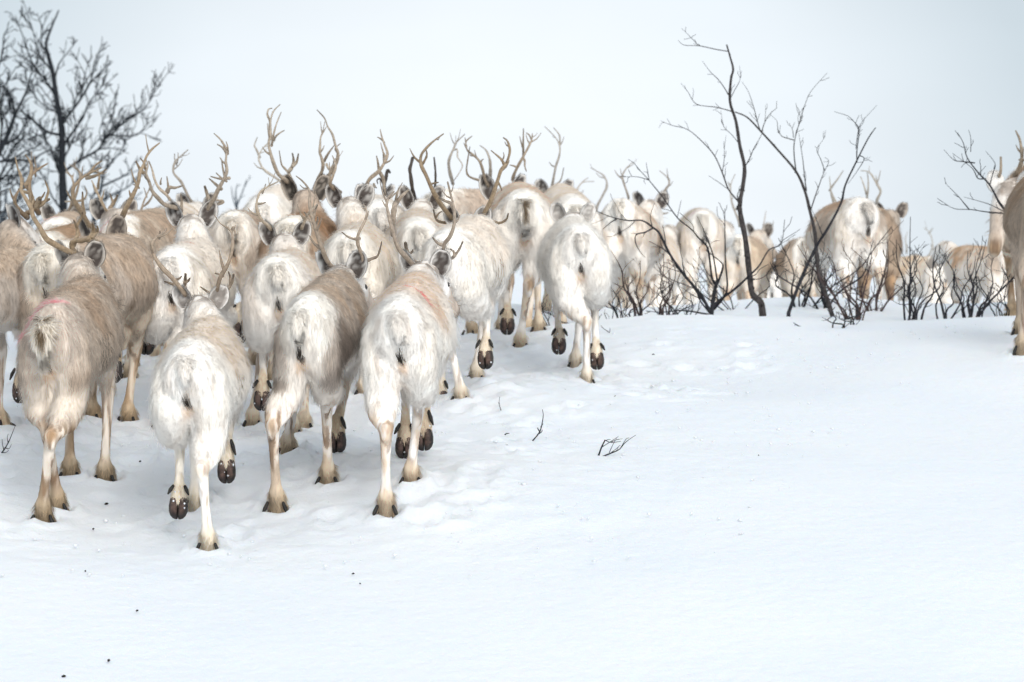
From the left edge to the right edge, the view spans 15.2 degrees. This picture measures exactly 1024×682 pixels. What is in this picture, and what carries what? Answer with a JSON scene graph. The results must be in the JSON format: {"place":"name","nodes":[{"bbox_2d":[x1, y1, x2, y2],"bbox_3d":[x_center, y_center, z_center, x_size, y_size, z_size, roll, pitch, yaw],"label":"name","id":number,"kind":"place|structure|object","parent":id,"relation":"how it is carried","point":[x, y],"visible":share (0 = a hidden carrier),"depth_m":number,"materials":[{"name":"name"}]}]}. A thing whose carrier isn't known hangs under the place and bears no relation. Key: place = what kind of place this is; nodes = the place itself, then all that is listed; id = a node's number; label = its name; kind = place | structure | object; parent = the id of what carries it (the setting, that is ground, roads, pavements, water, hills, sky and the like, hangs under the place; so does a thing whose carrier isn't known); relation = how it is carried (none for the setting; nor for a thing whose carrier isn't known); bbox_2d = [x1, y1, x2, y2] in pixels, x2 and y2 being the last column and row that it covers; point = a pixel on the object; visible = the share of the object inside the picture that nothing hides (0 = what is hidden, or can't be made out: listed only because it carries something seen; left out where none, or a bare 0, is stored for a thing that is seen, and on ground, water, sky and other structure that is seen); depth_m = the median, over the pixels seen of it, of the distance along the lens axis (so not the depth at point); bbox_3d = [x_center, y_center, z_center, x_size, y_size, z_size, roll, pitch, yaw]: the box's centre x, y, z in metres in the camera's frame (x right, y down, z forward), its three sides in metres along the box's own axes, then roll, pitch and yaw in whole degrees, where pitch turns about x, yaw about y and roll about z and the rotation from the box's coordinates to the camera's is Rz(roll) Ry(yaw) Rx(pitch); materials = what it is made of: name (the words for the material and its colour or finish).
{"place":"outdoors","nodes":[
{"label":"outdoors","id":0,"kind":"place"},
{"bbox_2d":[0,263,1023,681],"bbox_3d":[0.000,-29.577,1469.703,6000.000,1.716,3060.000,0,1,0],"label":"snow ground","id":1,"kind":"structure","parent":0,"point":[886,545],"depth_m":16.64,"materials":[{"name":"white snow"}]},
{"bbox_2d":[1,427,14,452],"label":"snow twig","id":2,"kind":"object","parent":1,"relation":"on","point":[4,448],"visible":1,"depth_m":18.32,"materials":[{"name":"brown wood"}]},
{"bbox_2d":[0,151,49,425],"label":"reindeer","id":3,"kind":"object","parent":1,"relation":"on","point":[20,237],"visible":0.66,"depth_m":18.93},
{"bbox_2d":[0,167,51,224],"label":"bare birch","id":4,"kind":"object","parent":1,"relation":"on","point":[2,217],"visible":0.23,"depth_m":45.99,"materials":[{"name":"black plant"}]},
{"bbox_2d":[0,21,58,218],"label":"bare birch","id":5,"kind":"object","parent":1,"relation":"on","point":[4,142],"visible":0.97,"depth_m":39.95,"materials":[{"name":"black plant"}]},
{"bbox_2d":[37,221,80,243],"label":"reindeer","id":6,"kind":"object","parent":1,"relation":"on","point":[62,232],"visible":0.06,"depth_m":20.75},
{"bbox_2d":[33,157,100,233],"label":"reindeer","id":7,"kind":"object","parent":1,"relation":"on","point":[51,217],"visible":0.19,"depth_m":23.98},
{"bbox_2d":[13,154,127,522],"bbox_3d":[-2.027,-0.012,17.572,0.540,1.719,1.805,0,1,-5],"label":"reindeer","id":8,"kind":"object","parent":1,"relation":"on","point":[70,340],"visible":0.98,"depth_m":16.98},
{"bbox_2d":[1,0,173,212],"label":"bare birch","id":9,"kind":"object","parent":1,"relation":"on","point":[59,161],"visible":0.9,"depth_m":41.97,"materials":[{"name":"black plant"}]},
{"bbox_2d":[14,135,162,421],"bbox_3d":[-2.054,-0.265,19.299,0.618,1.576,1.810,0,1,8],"label":"reindeer","id":10,"kind":"object","parent":1,"relation":"on","point":[128,263],"visible":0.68,"depth_m":19.11},
{"bbox_2d":[82,129,142,226],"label":"bare birch","id":11,"kind":"object","parent":1,"relation":"on","point":[108,183],"visible":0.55,"depth_m":44.02,"materials":[{"name":"brown plant"}]},
{"bbox_2d":[87,167,176,378],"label":"reindeer","id":12,"kind":"object","parent":1,"relation":"on","point":[147,225],"visible":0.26,"depth_m":21.58},
{"bbox_2d":[139,183,164,361],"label":"reindeer","id":13,"kind":"object","parent":1,"relation":"on","point":[148,202],"visible":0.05,"depth_m":24.82},
{"bbox_2d":[150,150,217,355],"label":"reindeer","id":14,"kind":"object","parent":1,"relation":"on","point":[190,205],"visible":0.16,"depth_m":25.01},
{"bbox_2d":[141,133,245,428],"bbox_3d":[-1.680,-0.306,20.098,0.582,1.600,1.748,0,1,0],"label":"reindeer","id":15,"kind":"object","parent":1,"relation":"on","point":[192,251],"visible":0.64,"depth_m":19.68},
{"bbox_2d":[146,214,254,550],"bbox_3d":[-1.388,0.185,17.085,0.518,1.506,1.678,0,1,0],"label":"reindeer","id":16,"kind":"object","parent":1,"relation":"on","point":[201,382],"visible":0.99,"depth_m":16.47},
{"bbox_2d":[208,208,260,364],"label":"reindeer","id":17,"kind":"object","parent":1,"relation":"on","point":[246,241],"visible":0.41,"depth_m":22.06},
{"bbox_2d":[231,175,250,208],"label":"bare birch","id":18,"kind":"object","parent":1,"relation":"on","point":[236,203],"visible":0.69,"depth_m":44.03,"materials":[{"name":"grey plant"}]},
{"bbox_2d":[242,137,291,346],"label":"reindeer","id":19,"kind":"object","parent":1,"relation":"on","point":[277,204],"visible":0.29,"depth_m":24.10},
{"bbox_2d":[238,173,321,433],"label":"reindeer","id":20,"kind":"object","parent":1,"relation":"on","point":[284,270],"visible":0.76,"depth_m":18.98},
{"bbox_2d":[254,104,340,379],"bbox_3d":[-1.177,-0.530,21.796,0.549,1.681,1.978,0,1,0],"label":"reindeer","id":21,"kind":"object","parent":1,"relation":"on","point":[288,223],"visible":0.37,"depth_m":22.29},
{"bbox_2d":[262,176,381,512],"bbox_3d":[-0.855,0.013,17.687,0.535,1.574,1.717,0,1,0],"label":"reindeer","id":22,"kind":"object","parent":1,"relation":"on","point":[317,342],"visible":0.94,"depth_m":17.07},
{"bbox_2d":[314,129,401,394],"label":"reindeer","id":23,"kind":"object","parent":1,"relation":"on","point":[383,269],"visible":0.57,"depth_m":20.66},
{"bbox_2d":[354,169,404,233],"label":"reindeer","id":24,"kind":"object","parent":1,"relation":"on","point":[376,208],"visible":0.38,"depth_m":22.66},
{"bbox_2d":[356,181,463,517],"bbox_3d":[-0.459,0.032,17.489,0.478,1.541,1.728,0,1,0],"label":"reindeer","id":25,"kind":"object","parent":1,"relation":"on","point":[409,343],"visible":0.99,"depth_m":16.85},
{"bbox_2d":[384,157,445,275],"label":"reindeer","id":26,"kind":"object","parent":1,"relation":"on","point":[417,223],"visible":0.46,"depth_m":22.09},
{"bbox_2d":[410,133,514,399],"bbox_3d":[-0.266,-0.381,20.591,0.590,1.499,1.725,0,1,0],"label":"reindeer","id":27,"kind":"object","parent":1,"relation":"on","point":[479,273],"visible":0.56,"depth_m":20.12},
{"bbox_2d":[422,129,534,334],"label":"reindeer","id":28,"kind":"object","parent":1,"relation":"on","point":[466,200],"visible":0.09,"depth_m":24.58},
{"bbox_2d":[464,128,554,347],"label":"reindeer","id":29,"kind":"object","parent":1,"relation":"on","point":[525,226],"visible":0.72,"depth_m":22.70},
{"bbox_2d":[532,409,543,440],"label":"snow twig","id":30,"kind":"object","parent":1,"relation":"on","point":[540,431],"visible":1,"depth_m":18.44,"materials":[{"name":"brown wood"}]},
{"bbox_2d":[533,293,553,325],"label":"birch shrub","id":31,"kind":"object","parent":1,"relation":"on","point":[544,311],"visible":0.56,"depth_m":25.39,"materials":[{"name":"brown plant"}]},
{"bbox_2d":[534,126,603,323],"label":"reindeer","id":32,"kind":"object","parent":1,"relation":"on","point":[566,194],"visible":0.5,"depth_m":25.70},
{"bbox_2d":[532,202,615,382],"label":"reindeer","id":33,"kind":"object","parent":1,"relation":"on","point":[574,263],"visible":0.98,"depth_m":21.12},
{"bbox_2d":[533,291,636,323],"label":"birch shrub","id":34,"kind":"object","parent":1,"relation":"on","point":[598,310],"visible":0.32,"depth_m":25.20,"materials":[{"name":"brown plant"}]},
{"bbox_2d":[577,164,620,307],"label":"reindeer","id":35,"kind":"object","parent":1,"relation":"on","point":[614,287],"visible":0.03,"depth_m":29.62},
{"bbox_2d":[598,436,619,455],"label":"snow twig","id":36,"kind":"object","parent":1,"relation":"on","point":[606,444],"visible":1,"depth_m":18.01,"materials":[{"name":"brown wood"}]},
{"bbox_2d":[603,436,633,455],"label":"snow twig","id":37,"kind":"object","parent":1,"relation":"on","point":[609,453],"visible":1,"depth_m":18.01,"materials":[{"name":"brown wood"}]},
{"bbox_2d":[611,251,648,316],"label":"birch shrub","id":38,"kind":"object","parent":1,"relation":"on","point":[633,301],"visible":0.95,"depth_m":24.47,"materials":[{"name":"brown plant"}]},
{"bbox_2d":[599,159,672,307],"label":"reindeer","id":39,"kind":"object","parent":1,"relation":"on","point":[624,248],"visible":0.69,"depth_m":27.53},
{"bbox_2d":[604,282,671,317],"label":"birch shrub","id":40,"kind":"object","parent":1,"relation":"on","point":[612,307],"visible":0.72,"depth_m":24.39,"materials":[{"name":"brown plant"}]},
{"bbox_2d":[628,224,685,307],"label":"reindeer","id":41,"kind":"object","parent":1,"relation":"on","point":[672,233],"visible":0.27,"depth_m":30.20},
{"bbox_2d":[650,253,682,314],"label":"birch shrub","id":42,"kind":"object","parent":1,"relation":"on","point":[660,307],"visible":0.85,"depth_m":24.62,"materials":[{"name":"brown plant"}]},
{"bbox_2d":[662,274,691,314],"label":"birch shrub","id":43,"kind":"object","parent":1,"relation":"on","point":[675,313],"visible":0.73,"depth_m":24.70,"materials":[{"name":"brown plant"}]},
{"bbox_2d":[654,284,704,314],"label":"birch shrub","id":44,"kind":"object","parent":1,"relation":"on","point":[691,306],"visible":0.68,"depth_m":24.88,"materials":[{"name":"brown plant"}]},
{"bbox_2d":[666,275,699,305],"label":"reindeer","id":45,"kind":"object","parent":1,"relation":"on","point":[680,296],"visible":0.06,"depth_m":37.89},
{"bbox_2d":[595,159,799,314],"bbox_3d":[1.164,-0.556,24.373,1.323,1.196,0.508,0,1,0],"label":"birch shrub","id":46,"kind":"object","parent":1,"relation":"on","point":[714,305],"visible":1,"depth_m":24.38,"materials":[{"name":"brown plant"}]},
{"bbox_2d":[676,175,739,304],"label":"reindeer","id":47,"kind":"object","parent":1,"relation":"on","point":[712,224],"visible":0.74,"depth_m":30.88},
{"bbox_2d":[659,28,765,315],"bbox_3d":[1.296,-0.996,24.814,0.694,2.038,0.541,0,1,0],"label":"birch sapling","id":48,"kind":"object","parent":1,"relation":"on","point":[757,299],"visible":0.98,"depth_m":24.77,"materials":[{"name":"brown plant"}]},
{"bbox_2d":[654,243,788,310],"bbox_3d":[1.395,-0.385,25.600,0.927,0.544,0.340,0,1,6],"label":"birch shrub","id":49,"kind":"object","parent":1,"relation":"on","point":[710,296],"visible":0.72,"depth_m":25.56,"materials":[{"name":"brown plant"}]},
{"bbox_2d":[719,212,777,300],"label":"reindeer","id":50,"kind":"object","parent":1,"relation":"on","point":[760,242],"visible":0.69,"depth_m":33.91},
{"bbox_2d":[756,271,800,297],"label":"reindeer","id":51,"kind":"object","parent":1,"relation":"on","point":[774,291],"visible":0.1,"depth_m":39.83},
{"bbox_2d":[735,73,835,316],"bbox_3d":[1.759,-0.841,24.640,0.644,1.757,0.398,0,1,0],"label":"birch sapling","id":52,"kind":"object","parent":1,"relation":"on","point":[827,300],"visible":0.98,"depth_m":24.72,"materials":[{"name":"brown plant"}]},
{"bbox_2d":[774,236,816,296],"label":"reindeer","id":53,"kind":"object","parent":1,"relation":"on","point":[794,253],"visible":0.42,"depth_m":33.88},
{"bbox_2d":[768,233,879,308],"bbox_3d":[2.060,-0.411,25.252,0.464,0.612,0.652,1,2,41],"label":"birch shrub","id":54,"kind":"object","parent":1,"relation":"on","point":[823,298],"visible":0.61,"depth_m":25.31,"materials":[{"name":"brown plant"}]},
{"bbox_2d":[787,105,876,316],"bbox_3d":[2.038,-0.743,24.389,0.575,1.517,0.372,0,1,0],"label":"birch sapling","id":55,"kind":"object","parent":1,"relation":"on","point":[803,274],"visible":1,"depth_m":24.46,"materials":[{"name":"brown plant"}]},
{"bbox_2d":[769,220,903,306],"bbox_3d":[2.135,-0.459,25.415,0.874,0.682,0.407,0,1,0],"label":"birch shrub","id":56,"kind":"object","parent":1,"relation":"on","point":[805,299],"visible":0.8,"depth_m":25.38,"materials":[{"name":"brown plant"}]},
{"bbox_2d":[822,304,859,327],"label":"birch shrub","id":57,"kind":"object","parent":1,"relation":"on","point":[843,326],"visible":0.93,"depth_m":23.49,"materials":[{"name":"brown plant"}]},
{"bbox_2d":[797,238,885,319],"bbox_3d":[2.081,-0.333,24.276,0.549,0.632,0.260,0,1,0],"label":"birch shrub","id":58,"kind":"object","parent":1,"relation":"on","point":[849,297],"visible":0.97,"depth_m":24.29,"materials":[{"name":"brown plant"}]},
{"bbox_2d":[803,166,888,299],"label":"reindeer","id":59,"kind":"object","parent":1,"relation":"on","point":[855,217],"visible":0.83,"depth_m":27.27},
{"bbox_2d":[835,301,863,324],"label":"birch shrub","id":60,"kind":"object","parent":1,"relation":"on","point":[853,323],"visible":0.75,"depth_m":23.80,"materials":[{"name":"brown plant"}]},
{"bbox_2d":[836,228,915,311],"bbox_3d":[2.377,-0.417,25.201,0.421,0.668,0.393,1,1,31],"label":"birch shrub","id":61,"kind":"object","parent":1,"relation":"on","point":[880,286],"visible":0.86,"depth_m":25.20,"materials":[{"name":"brown plant"}]},
{"bbox_2d":[856,202,907,299],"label":"reindeer","id":62,"kind":"object","parent":1,"relation":"on","point":[892,219],"visible":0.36,"depth_m":29.42},
{"bbox_2d":[883,217,926,319],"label":"birch shrub","id":63,"kind":"object","parent":1,"relation":"on","point":[908,295],"visible":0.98,"depth_m":24.29,"materials":[{"name":"brown plant"}]},
{"bbox_2d":[872,222,951,302],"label":"reindeer","id":64,"kind":"object","parent":1,"relation":"on","point":[922,268],"visible":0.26,"depth_m":35.99},
{"bbox_2d":[897,245,951,319],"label":"birch shrub","id":65,"kind":"object","parent":1,"relation":"on","point":[920,306],"visible":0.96,"depth_m":24.29,"materials":[{"name":"brown plant"}]},
{"bbox_2d":[918,244,984,318],"bbox_3d":[2.779,-0.320,24.268,0.422,0.580,0.188,0,1,0],"label":"birch shrub","id":66,"kind":"object","parent":1,"relation":"on","point":[944,313],"visible":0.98,"depth_m":24.29,"materials":[{"name":"brown plant"}]},
{"bbox_2d":[937,129,1004,213],"bbox_3d":[2.869,-0.651,23.516,0.590,1.305,0.667,1,1,29],"label":"birch sapling","id":67,"kind":"object","parent":1,"relation":"on","point":[994,193],"visible":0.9,"depth_m":23.65,"materials":[{"name":"brown plant"}]},
{"bbox_2d":[927,240,1015,303],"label":"reindeer","id":68,"kind":"object","parent":1,"relation":"on","point":[957,257],"visible":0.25,"depth_m":31.22},
{"bbox_2d":[940,236,1014,317],"bbox_3d":[3.023,-0.354,24.495,0.525,0.641,0.414,1,1,34],"label":"birch shrub","id":69,"kind":"object","parent":1,"relation":"on","point":[974,298],"visible":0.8,"depth_m":24.52,"materials":[{"name":"brown plant"}]},
{"bbox_2d":[955,245,1000,317],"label":"birch shrub","id":70,"kind":"object","parent":1,"relation":"on","point":[985,302],"visible":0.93,"depth_m":24.39,"materials":[{"name":"brown plant"}]},
{"bbox_2d":[969,262,1010,315],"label":"birch shrub","id":71,"kind":"object","parent":1,"relation":"on","point":[1001,301],"visible":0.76,"depth_m":24.80,"materials":[{"name":"brown plant"}]},
{"bbox_2d":[984,130,1023,315],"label":"reindeer","id":72,"kind":"object","parent":1,"relation":"on","point":[997,243],"visible":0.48,"depth_m":24.17},
{"bbox_2d":[1000,174,1023,355],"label":"reindeer","id":73,"kind":"object","parent":1,"relation":"on","point":[1013,219],"visible":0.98,"depth_m":21.43},
{"bbox_2d":[0,0,1023,262],"label":"sky","id":74,"kind":"structure","parent":0,"point":[606,75],"materials":[{"name":"white"}]}
]}

